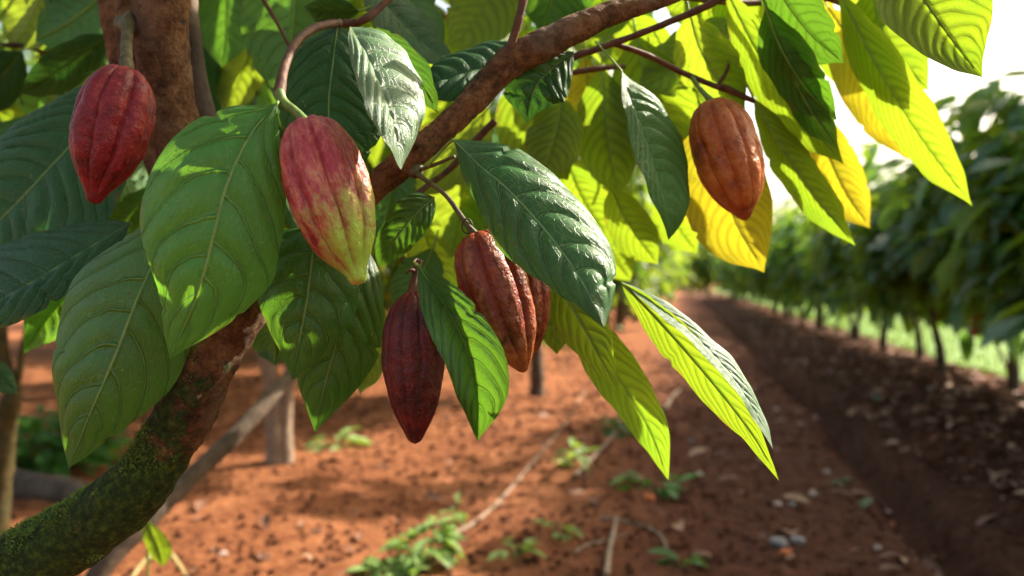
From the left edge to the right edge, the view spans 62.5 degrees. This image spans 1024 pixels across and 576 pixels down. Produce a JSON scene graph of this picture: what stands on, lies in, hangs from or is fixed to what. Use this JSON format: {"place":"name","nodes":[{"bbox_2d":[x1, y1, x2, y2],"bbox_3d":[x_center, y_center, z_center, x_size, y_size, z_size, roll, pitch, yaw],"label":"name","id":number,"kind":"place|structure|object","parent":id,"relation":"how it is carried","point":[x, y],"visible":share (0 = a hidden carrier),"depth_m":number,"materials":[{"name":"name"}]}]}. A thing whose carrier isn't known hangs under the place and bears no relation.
{"place":"outdoors","nodes":[
{"label":"outdoors","id":0,"kind":"place"},
{"bbox_2d":[0,283,1023,575],"bbox_3d":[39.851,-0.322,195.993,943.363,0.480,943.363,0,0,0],"label":"ground","id":1,"kind":"structure","parent":0,"point":[982,543],"depth_m":5.29,"materials":[{"name":"red soil"}]},
{"bbox_2d":[0,117,24,534],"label":"sapling","id":2,"kind":"object","parent":1,"relation":"on","point":[10,406],"visible":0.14,"depth_m":4.04,"materials":[{"name":"brown plant"}]},
{"bbox_2d":[0,26,35,70],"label":"cacao tree","id":3,"kind":"object","parent":1,"relation":"on","point":[31,54],"visible":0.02,"depth_m":9.41,"materials":[{"name":"green plant"}]},
{"bbox_2d":[12,468,89,501],"bbox_3d":[-2.844,1.184,4.926,1.529,0.245,0.208,0,0,19],"label":"fallen log","id":4,"kind":"object","parent":1,"relation":"on","point":[32,485],"visible":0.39,"depth_m":4.80,"materials":[{"name":"grey wood"}]},
{"bbox_2d":[14,405,132,476],"bbox_3d":[-3.161,1.046,5.625,1.212,0.482,1.223,0,0,0],"label":"weed plant","id":5,"kind":"object","parent":1,"relation":"on","point":[43,460],"visible":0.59,"depth_m":5.49,"materials":[{"name":"green plant"}]},
{"bbox_2d":[142,521,171,575],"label":"shoot","id":6,"kind":"object","parent":1,"relation":"on","point":[157,543],"visible":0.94,"depth_m":2.20,"materials":[{"name":"green plant"}]},
{"bbox_2d":[131,553,187,575],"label":"straw blade","id":7,"kind":"object","parent":1,"relation":"on","point":[143,562],"visible":0.72,"depth_m":3.59,"materials":[{"name":"yellow plant"}]},
{"bbox_2d":[27,63,298,227],"bbox_3d":[-2.935,-0.731,8.399,3.500,4.170,3.570,0,1,24],"label":"cacao tree","id":8,"kind":"object","parent":1,"relation":"on","point":[32,65],"depth_m":7.94,"materials":[{"name":"green plant"}]},
{"bbox_2d":[84,369,296,575],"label":"leaning pole","id":9,"kind":"object","parent":1,"relation":"on","point":[211,458],"visible":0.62,"depth_m":2.53,"materials":[{"name":"grey wood"}]},
{"bbox_2d":[8,49,391,465],"bbox_3d":[-1.495,-0.500,5.705,3.257,3.718,3.136,0,0,0],"label":"cacao tree","id":10,"kind":"object","parent":1,"relation":"on","point":[279,449],"visible":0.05,"depth_m":5.78,"materials":[{"name":"brown plant"}]},
{"bbox_2d":[218,550,227,555],"bbox_3d":[-1.325,1.218,3.867,0.041,0.026,0.040,0,0,-22],"label":"stone","id":11,"kind":"object","parent":1,"relation":"on","point":[222,553],"visible":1,"depth_m":3.85,"materials":[{"name":"white stone"}]},
{"bbox_2d":[301,427,372,451],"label":"weed plant","id":12,"kind":"object","parent":1,"relation":"on","point":[351,437],"visible":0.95,"depth_m":6.40,"materials":[{"name":"green plant"}]},
{"bbox_2d":[344,554,430,575],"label":"weed plant","id":13,"kind":"object","parent":1,"relation":"on","point":[380,566],"visible":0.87,"depth_m":3.62,"materials":[{"name":"green plant"}]},
{"bbox_2d":[371,252,407,314],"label":"cacao bush","id":14,"kind":"object","parent":1,"relation":"on","point":[387,271],"visible":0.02,"depth_m":13.77,"materials":[{"name":"green plant"}]},
{"bbox_2d":[377,516,466,575],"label":"weed plant","id":15,"kind":"object","parent":1,"relation":"on","point":[444,554],"visible":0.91,"depth_m":3.71,"materials":[{"name":"green plant"}]},
{"bbox_2d":[370,101,496,263],"bbox_3d":[-1.254,-0.737,11.455,3.884,4.138,3.676,0,1,41],"label":"cacao tree","id":16,"kind":"object","parent":1,"relation":"on","point":[399,259],"depth_m":11.38,"materials":[{"name":"green plant"}]},
{"bbox_2d":[435,492,467,525],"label":"weed plant","id":17,"kind":"object","parent":1,"relation":"on","point":[458,514],"visible":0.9,"depth_m":4.47,"materials":[{"name":"green plant"}]},
{"bbox_2d":[0,0,992,575],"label":"cacao tree","id":18,"kind":"object","parent":1,"relation":"on","point":[176,276],"visible":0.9,"depth_m":1.12,"materials":[{"name":"green plant"}]},
{"bbox_2d":[69,11,155,203],"bbox_3d":[-0.490,-0.235,1.057,0.101,0.275,0.125,9,-8,0],"label":"cacao pod","id":19,"kind":"object","parent":18,"relation":"hanging from","point":[111,125],"visible":1,"depth_m":1.01,"materials":[{"name":"red plant"}]},
{"bbox_2d":[273,19,375,284],"bbox_3d":[-0.227,-0.182,1.030,0.114,0.395,0.211,-20,-8,0],"label":"cacao pod","id":20,"kind":"object","parent":18,"relation":"hanging from","point":[327,185],"visible":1,"depth_m":0.93,"materials":[{"name":"red plant"}]},
{"bbox_2d":[381,258,444,443],"bbox_3d":[-0.117,0.074,1.012,0.076,0.222,0.078,-2,-6,0],"label":"cacao pod","id":21,"kind":"object","parent":18,"relation":"hanging from","point":[413,364],"visible":0.85,"depth_m":0.98,"materials":[{"name":"red plant"}]},
{"bbox_2d":[416,172,536,372],"bbox_3d":[-0.038,-0.033,1.004,0.094,0.286,0.096,-19,-5,0],"label":"cacao pod","id":22,"kind":"object","parent":18,"relation":"hanging from","point":[492,279],"visible":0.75,"depth_m":0.96,"materials":[{"name":"brown plant"}]},
{"bbox_2d":[527,274,550,352],"bbox_3d":[0.001,-0.027,1.097,0.084,0.230,0.084,-14,-4,0],"label":"cacao pod","id":23,"kind":"object","parent":18,"relation":"hanging from","point":[540,293],"visible":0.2,"depth_m":1.07,"materials":[{"name":"brown plant"}]},
{"bbox_2d":[688,75,764,219],"bbox_3d":[0.308,-0.215,1.236,0.097,0.244,0.107,-15,-6,0],"label":"cacao pod","id":24,"kind":"object","parent":18,"relation":"hanging from","point":[726,152],"visible":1,"depth_m":1.20,"materials":[{"name":"brown plant"}]},
{"bbox_2d":[487,537,546,561],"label":"weed plant","id":25,"kind":"object","parent":1,"relation":"on","point":[504,553],"visible":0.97,"depth_m":3.68,"materials":[{"name":"green plant"}]},
{"bbox_2d":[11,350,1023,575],"bbox_3d":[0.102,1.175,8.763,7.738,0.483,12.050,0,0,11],"label":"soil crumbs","id":26,"kind":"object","parent":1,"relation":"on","point":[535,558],"visible":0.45,"depth_m":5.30,"materials":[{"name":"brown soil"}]},
{"bbox_2d":[453,390,585,534],"bbox_3d":[0.352,1.180,6.994,0.192,0.126,5.629,0,0,12],"label":"root","id":27,"kind":"object","parent":1,"relation":"on","point":[501,498],"visible":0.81,"depth_m":5.08,"materials":[{"name":"brown wood"}]},
{"bbox_2d":[533,519,583,540],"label":"weed plant","id":28,"kind":"object","parent":1,"relation":"on","point":[568,528],"visible":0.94,"depth_m":4.02,"materials":[{"name":"green plant"}]},
{"bbox_2d":[489,96,652,396],"bbox_3d":[0.409,-0.529,9.257,3.257,3.717,3.136,0,0,0],"label":"cacao tree","id":29,"kind":"object","parent":1,"relation":"on","point":[537,386],"visible":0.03,"depth_m":9.29,"materials":[{"name":"green plant"}]},
{"bbox_2d":[550,438,602,473],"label":"weed plant","id":30,"kind":"object","parent":1,"relation":"on","point":[573,442],"visible":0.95,"depth_m":5.47,"materials":[{"name":"green plant"}]},
{"bbox_2d":[573,426,620,476],"bbox_3d":[0.633,1.131,5.976,0.030,0.030,1.751,0,0,16],"label":"stick","id":31,"kind":"object","parent":1,"relation":"on","point":[581,468],"visible":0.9,"depth_m":5.69,"materials":[{"name":"brown wood"}]},
{"bbox_2d":[573,533,627,553],"bbox_3d":[0.405,1.173,3.898,0.031,0.018,0.396,0,1,44],"label":"root","id":32,"kind":"object","parent":1,"relation":"on","point":[583,547],"visible":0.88,"depth_m":3.86,"materials":[{"name":"wood"}]},
{"bbox_2d":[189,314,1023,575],"bbox_3d":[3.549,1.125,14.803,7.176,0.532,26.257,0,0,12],"label":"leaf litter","id":33,"kind":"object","parent":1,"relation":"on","point":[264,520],"visible":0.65,"depth_m":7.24,"materials":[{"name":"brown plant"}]},
{"bbox_2d":[603,515,617,575],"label":"stick","id":34,"kind":"object","parent":1,"relation":"on","point":[607,567],"visible":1,"depth_m":3.60,"materials":[{"name":"wood"}]},
{"bbox_2d":[594,416,633,438],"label":"weed plant","id":35,"kind":"object","parent":1,"relation":"on","point":[614,421],"visible":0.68,"depth_m":6.65,"materials":[{"name":"green plant"}]},
{"bbox_2d":[624,304,629,317],"bbox_3d":[3.898,-1.415,28.698,4.454,5.308,4.544,0,0,-19],"label":"cacao tree","id":36,"kind":"object","parent":1,"relation":"on","point":[627,314],"depth_m":28.70,"materials":[{"name":"brown plant"}]},
{"bbox_2d":[601,516,666,547],"bbox_3d":[0.627,1.171,4.053,0.126,0.026,0.613,0,0,-23],"label":"root","id":37,"kind":"object","parent":1,"relation":"on","point":[629,522],"visible":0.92,"depth_m":4.18,"materials":[{"name":"brown wood"}]},
{"bbox_2d":[608,182,666,324],"bbox_3d":[1.881,-0.775,18.722,3.583,4.089,3.450,0,1,-43],"label":"cacao tree","id":38,"kind":"object","parent":1,"relation":"on","point":[661,243],"depth_m":18.23,"materials":[{"name":"green plant"}]},
{"bbox_2d":[607,252,671,328],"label":"cacao bush","id":39,"kind":"object","parent":1,"relation":"on","point":[635,281],"visible":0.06,"depth_m":18.21,"materials":[{"name":"green plant"}]},
{"bbox_2d":[610,245,678,319],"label":"cacao bush","id":40,"kind":"object","parent":1,"relation":"on","point":[661,276],"visible":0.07,"depth_m":22.01,"materials":[{"name":"green plant"}]},
{"bbox_2d":[644,494,654,500],"bbox_3d":[0.764,1.167,4.686,0.066,0.039,0.064,0,0,8],"label":"clod","id":41,"kind":"object","parent":1,"relation":"on","point":[649,497],"visible":1,"depth_m":4.67,"materials":[{"name":"orange soil"}]},
{"bbox_2d":[615,178,685,330],"bbox_3d":[2.724,-0.985,21.877,3.996,4.498,4.222,0,0,-6],"label":"cacao tree","id":42,"kind":"object","parent":1,"relation":"on","point":[619,315],"visible":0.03,"depth_m":21.72,"materials":[{"name":"green plant"}]},
{"bbox_2d":[631,247,675,321],"bbox_3d":[3.708,-1.046,26.037,3.895,4.549,3.818,0,0,-22],"label":"cacao tree","id":43,"kind":"object","parent":1,"relation":"on","point":[633,318],"depth_m":25.97,"materials":[{"name":"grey plant"}]},
{"bbox_2d":[615,249,697,321],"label":"cacao bush","id":44,"kind":"object","parent":1,"relation":"on","point":[666,282],"visible":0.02,"depth_m":25.56,"materials":[{"name":"green plant"}]},
{"bbox_2d":[609,471,706,499],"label":"weed plant","id":45,"kind":"object","parent":1,"relation":"on","point":[670,488],"visible":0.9,"depth_m":4.89,"materials":[{"name":"green plant"}]},
{"bbox_2d":[653,256,686,301],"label":"cacao bush","id":46,"kind":"object","parent":1,"relation":"on","point":[671,277],"visible":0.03,"depth_m":30.13,"materials":[{"name":"green plant"}]},
{"bbox_2d":[662,387,681,410],"bbox_3d":[1.632,1.120,8.596,0.046,0.041,1.632,0,0,16],"label":"stick","id":47,"kind":"object","parent":1,"relation":"on","point":[667,404],"visible":0.97,"depth_m":8.33,"materials":[{"name":"brown wood"}]},
{"bbox_2d":[659,251,693,299],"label":"cacao bush","id":48,"kind":"object","parent":1,"relation":"on","point":[682,261],"visible":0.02,"depth_m":44.19,"materials":[{"name":"green plant"}]},
{"bbox_2d":[648,547,709,567],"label":"weed plant","id":49,"kind":"object","parent":1,"relation":"on","point":[664,551],"visible":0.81,"depth_m":3.61,"materials":[{"name":"green plant"}]},
{"bbox_2d":[663,254,695,290],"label":"cacao bush","id":50,"kind":"object","parent":1,"relation":"on","point":[680,273],"visible":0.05,"depth_m":36.05,"materials":[{"name":"green plant"}]},
{"bbox_2d":[668,250,703,296],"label":"shade tree","id":51,"kind":"object","parent":1,"relation":"on","point":[688,274],"visible":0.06,"depth_m":64.89,"materials":[{"name":"green plant"}]},
{"bbox_2d":[680,242,728,296],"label":"shade tree","id":52,"kind":"object","parent":1,"relation":"on","point":[706,260],"visible":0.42,"depth_m":64.72,"materials":[{"name":"green plant"}]},
{"bbox_2d":[713,267,731,297],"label":"cacao bush","id":53,"kind":"object","parent":1,"relation":"on","point":[721,285],"visible":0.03,"depth_m":57.96,"materials":[{"name":"green plant"}]},
{"bbox_2d":[710,261,734,297],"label":"cacao bush","id":54,"kind":"object","parent":1,"relation":"on","point":[721,283],"visible":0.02,"depth_m":55.64,"materials":[{"name":"green plant"}]},
{"bbox_2d":[712,258,735,296],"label":"cacao bush","id":55,"kind":"object","parent":1,"relation":"on","point":[717,272],"visible":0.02,"depth_m":60.32,"materials":[{"name":"green plant"}]},
{"bbox_2d":[714,257,738,299],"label":"cacao bush","id":56,"kind":"object","parent":1,"relation":"on","point":[722,273],"visible":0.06,"depth_m":51.40,"materials":[{"name":"green plant"}]},
{"bbox_2d":[718,259,744,301],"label":"cacao bush","id":57,"kind":"object","parent":1,"relation":"on","point":[729,285],"visible":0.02,"depth_m":45.90,"materials":[{"name":"green plant"}]},
{"bbox_2d":[717,260,746,302],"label":"cacao bush","id":58,"kind":"object","parent":1,"relation":"on","point":[727,274],"visible":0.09,"depth_m":43.80,"materials":[{"name":"green plant"}]},
{"bbox_2d":[723,267,752,303],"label":"cacao bush","id":59,"kind":"object","parent":1,"relation":"on","point":[728,281],"visible":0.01,"depth_m":41.83,"materials":[{"name":"green plant"}]},
{"bbox_2d":[725,263,752,304],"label":"cacao bush","id":60,"kind":"object","parent":1,"relation":"on","point":[735,272],"visible":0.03,"depth_m":39.54,"materials":[{"name":"green plant"}]},
{"bbox_2d":[726,263,762,306],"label":"cacao bush","id":61,"kind":"object","parent":1,"relation":"on","point":[741,287],"visible":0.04,"depth_m":37.30,"materials":[{"name":"green plant"}]},
{"bbox_2d":[739,267,768,308],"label":"cacao bush","id":62,"kind":"object","parent":1,"relation":"on","point":[746,288],"visible":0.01,"depth_m":35.59,"materials":[{"name":"green plant"}]},
{"bbox_2d":[737,266,772,309],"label":"cacao bush","id":63,"kind":"object","parent":1,"relation":"on","point":[741,268],"visible":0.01,"depth_m":33.62,"materials":[{"name":"green plant"}]},
{"bbox_2d":[735,267,777,312],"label":"cacao bush","id":64,"kind":"object","parent":1,"relation":"on","point":[741,277],"visible":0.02,"depth_m":30.01,"materials":[{"name":"green plant"}]},
{"bbox_2d":[733,224,784,311],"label":"cacao bush","id":65,"kind":"object","parent":1,"relation":"on","point":[754,298],"visible":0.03,"depth_m":31.55,"materials":[{"name":"green plant"}]},
{"bbox_2d":[747,224,785,315],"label":"cacao bush","id":66,"kind":"object","parent":1,"relation":"on","point":[749,280],"visible":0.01,"depth_m":27.74,"materials":[{"name":"green plant"}]},
{"bbox_2d":[773,501,781,505],"bbox_3d":[1.431,1.166,4.552,0.052,0.032,0.046,0,1,-40],"label":"stone","id":67,"kind":"object","parent":1,"relation":"on","point":[778,503],"visible":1,"depth_m":4.54,"materials":[{"name":"grey stone"}]},
{"bbox_2d":[748,237,807,316],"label":"cacao bush","id":68,"kind":"object","parent":1,"relation":"on","point":[757,280],"visible":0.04,"depth_m":26.07,"materials":[{"name":"green plant"}]},
{"bbox_2d":[769,537,787,546],"bbox_3d":[1.220,1.165,3.869,0.082,0.053,0.092,0,0,0],"label":"stone","id":69,"kind":"object","parent":1,"relation":"on","point":[778,541],"visible":0.97,"depth_m":3.84,"materials":[{"name":"grey stone"}]},
{"bbox_2d":[758,222,807,319],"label":"cacao bush","id":70,"kind":"object","parent":1,"relation":"on","point":[765,291],"visible":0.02,"depth_m":24.48,"materials":[{"name":"green plant"}]},
{"bbox_2d":[759,210,808,321],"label":"cacao bush","id":71,"kind":"object","parent":1,"relation":"on","point":[774,279],"visible":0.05,"depth_m":22.81,"materials":[{"name":"green plant"}]},
{"bbox_2d":[779,548,791,555],"bbox_3d":[1.209,1.169,3.726,0.059,0.037,0.062,0,1,-25],"label":"clod","id":72,"kind":"object","parent":1,"relation":"on","point":[783,551],"visible":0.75,"depth_m":3.71,"materials":[{"name":"brown soil"}]},
{"bbox_2d":[765,198,825,326],"bbox_3d":[7.524,-0.797,20.973,2.789,3.862,2.931,0,1,-40],"label":"cacao bush","id":73,"kind":"object","parent":1,"relation":"on","point":[779,272],"visible":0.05,"depth_m":20.89,"materials":[{"name":"green plant"}]},
{"bbox_2d":[790,535,804,544],"bbox_3d":[1.315,1.161,3.888,0.066,0.040,0.066,0,1,33],"label":"stone","id":74,"kind":"object","parent":1,"relation":"on","point":[796,539],"visible":1,"depth_m":3.87,"materials":[{"name":"grey stone"}]},
{"bbox_2d":[768,200,832,329],"bbox_3d":[7.082,-0.547,19.299,2.502,3.302,2.341,0,1,44],"label":"cacao bush","id":75,"kind":"object","parent":1,"relation":"on","point":[789,257],"visible":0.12,"depth_m":19.50,"materials":[{"name":"green plant"}]},
{"bbox_2d":[787,218,865,340],"bbox_3d":[6.344,-0.444,15.700,2.400,3.163,2.284,0,0,14],"label":"cacao bush","id":76,"kind":"object","parent":1,"relation":"on","point":[833,305],"visible":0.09,"depth_m":15.84,"materials":[{"name":"green plant"}]},
{"bbox_2d":[792,226,866,334],"bbox_3d":[6.963,-0.314,17.432,2.315,2.893,2.355,0,1,41],"label":"cacao bush","id":77,"kind":"object","parent":1,"relation":"on","point":[849,316],"visible":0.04,"depth_m":17.44,"materials":[{"name":"green plant"}]},
{"bbox_2d":[825,479,860,485],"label":"fallen leaf","id":78,"kind":"object","parent":1,"relation":"on","point":[841,481],"visible":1,"depth_m":4.95,"materials":[{"name":"plant"}]},
{"bbox_2d":[793,141,913,348],"bbox_3d":[6.261,-0.654,13.831,2.748,3.627,2.571,0,1,-40],"label":"cacao bush","id":79,"kind":"object","parent":1,"relation":"on","point":[831,268],"visible":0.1,"depth_m":13.76,"materials":[{"name":"green plant"}]},
{"bbox_2d":[860,497,875,508],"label":"fallen leaf","id":80,"kind":"object","parent":1,"relation":"on","point":[865,502],"visible":1,"depth_m":4.64,"materials":[{"name":"green plant"}]},
{"bbox_2d":[869,395,881,401],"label":"fallen leaf","id":81,"kind":"object","parent":1,"relation":"on","point":[876,397],"visible":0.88,"depth_m":8.35,"materials":[{"name":"grey plant"}]},
{"bbox_2d":[874,545,881,549],"bbox_3d":[1.675,1.190,3.866,0.038,0.024,0.037,0,0,16],"label":"stone","id":82,"kind":"object","parent":1,"relation":"on","point":[877,547],"visible":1,"depth_m":3.85,"materials":[{"name":"grey stone"}]},
{"bbox_2d":[835,170,950,357],"bbox_3d":[6.016,-0.337,12.413,2.509,3.082,2.466,0,0,2],"label":"cacao bush","id":83,"kind":"object","parent":1,"relation":"on","point":[915,315],"visible":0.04,"depth_m":12.34,"materials":[{"name":"green plant"}]},
{"bbox_2d":[831,142,988,370],"bbox_3d":[5.365,-0.519,10.569,2.473,3.425,2.598,0,1,28],"label":"cacao bush","id":84,"kind":"object","parent":1,"relation":"on","point":[873,262],"visible":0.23,"depth_m":10.46,"materials":[{"name":"green plant"}]},
{"bbox_2d":[876,111,1022,390],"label":"cacao bush","id":85,"kind":"object","parent":1,"relation":"on","point":[932,215],"visible":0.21,"depth_m":8.85,"materials":[{"name":"green plant"}]},
{"bbox_2d":[916,69,1023,361],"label":"cacao bush","id":86,"kind":"object","parent":1,"relation":"on","point":[990,220],"visible":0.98,"depth_m":7.08,"materials":[{"name":"green plant"}]},
{"bbox_2d":[971,314,1006,371],"bbox_3d":[5.348,0.783,9.354,0.540,0.993,0.061,0,0,-7],"label":"marker sign","id":87,"kind":"object","parent":1,"relation":"on","point":[975,330],"visible":0.28,"depth_m":9.33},
{"bbox_2d":[979,6,1023,350],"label":"cacao bush","id":88,"kind":"object","parent":1,"relation":"on","point":[995,330],"visible":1,"depth_m":5.85,"materials":[{"name":"green plant"}]},
{"bbox_2d":[0,0,1023,282],"label":"sky","id":89,"kind":"structure","parent":0,"point":[1004,49],"materials":[{"name":"white"}]},
{"bbox_2d":[713,289,1023,380],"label":"lawn","id":90,"kind":"structure","parent":0,"point":[958,352],"depth_m":16.60,"materials":[{"name":"green plant"}]},
{"bbox_2d":[772,200,796,226],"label":"shade tree","id":91,"kind":"object","parent":90,"relation":"on","point":[778,207],"depth_m":56.94,"materials":[{"name":"green plant"}]}
]}

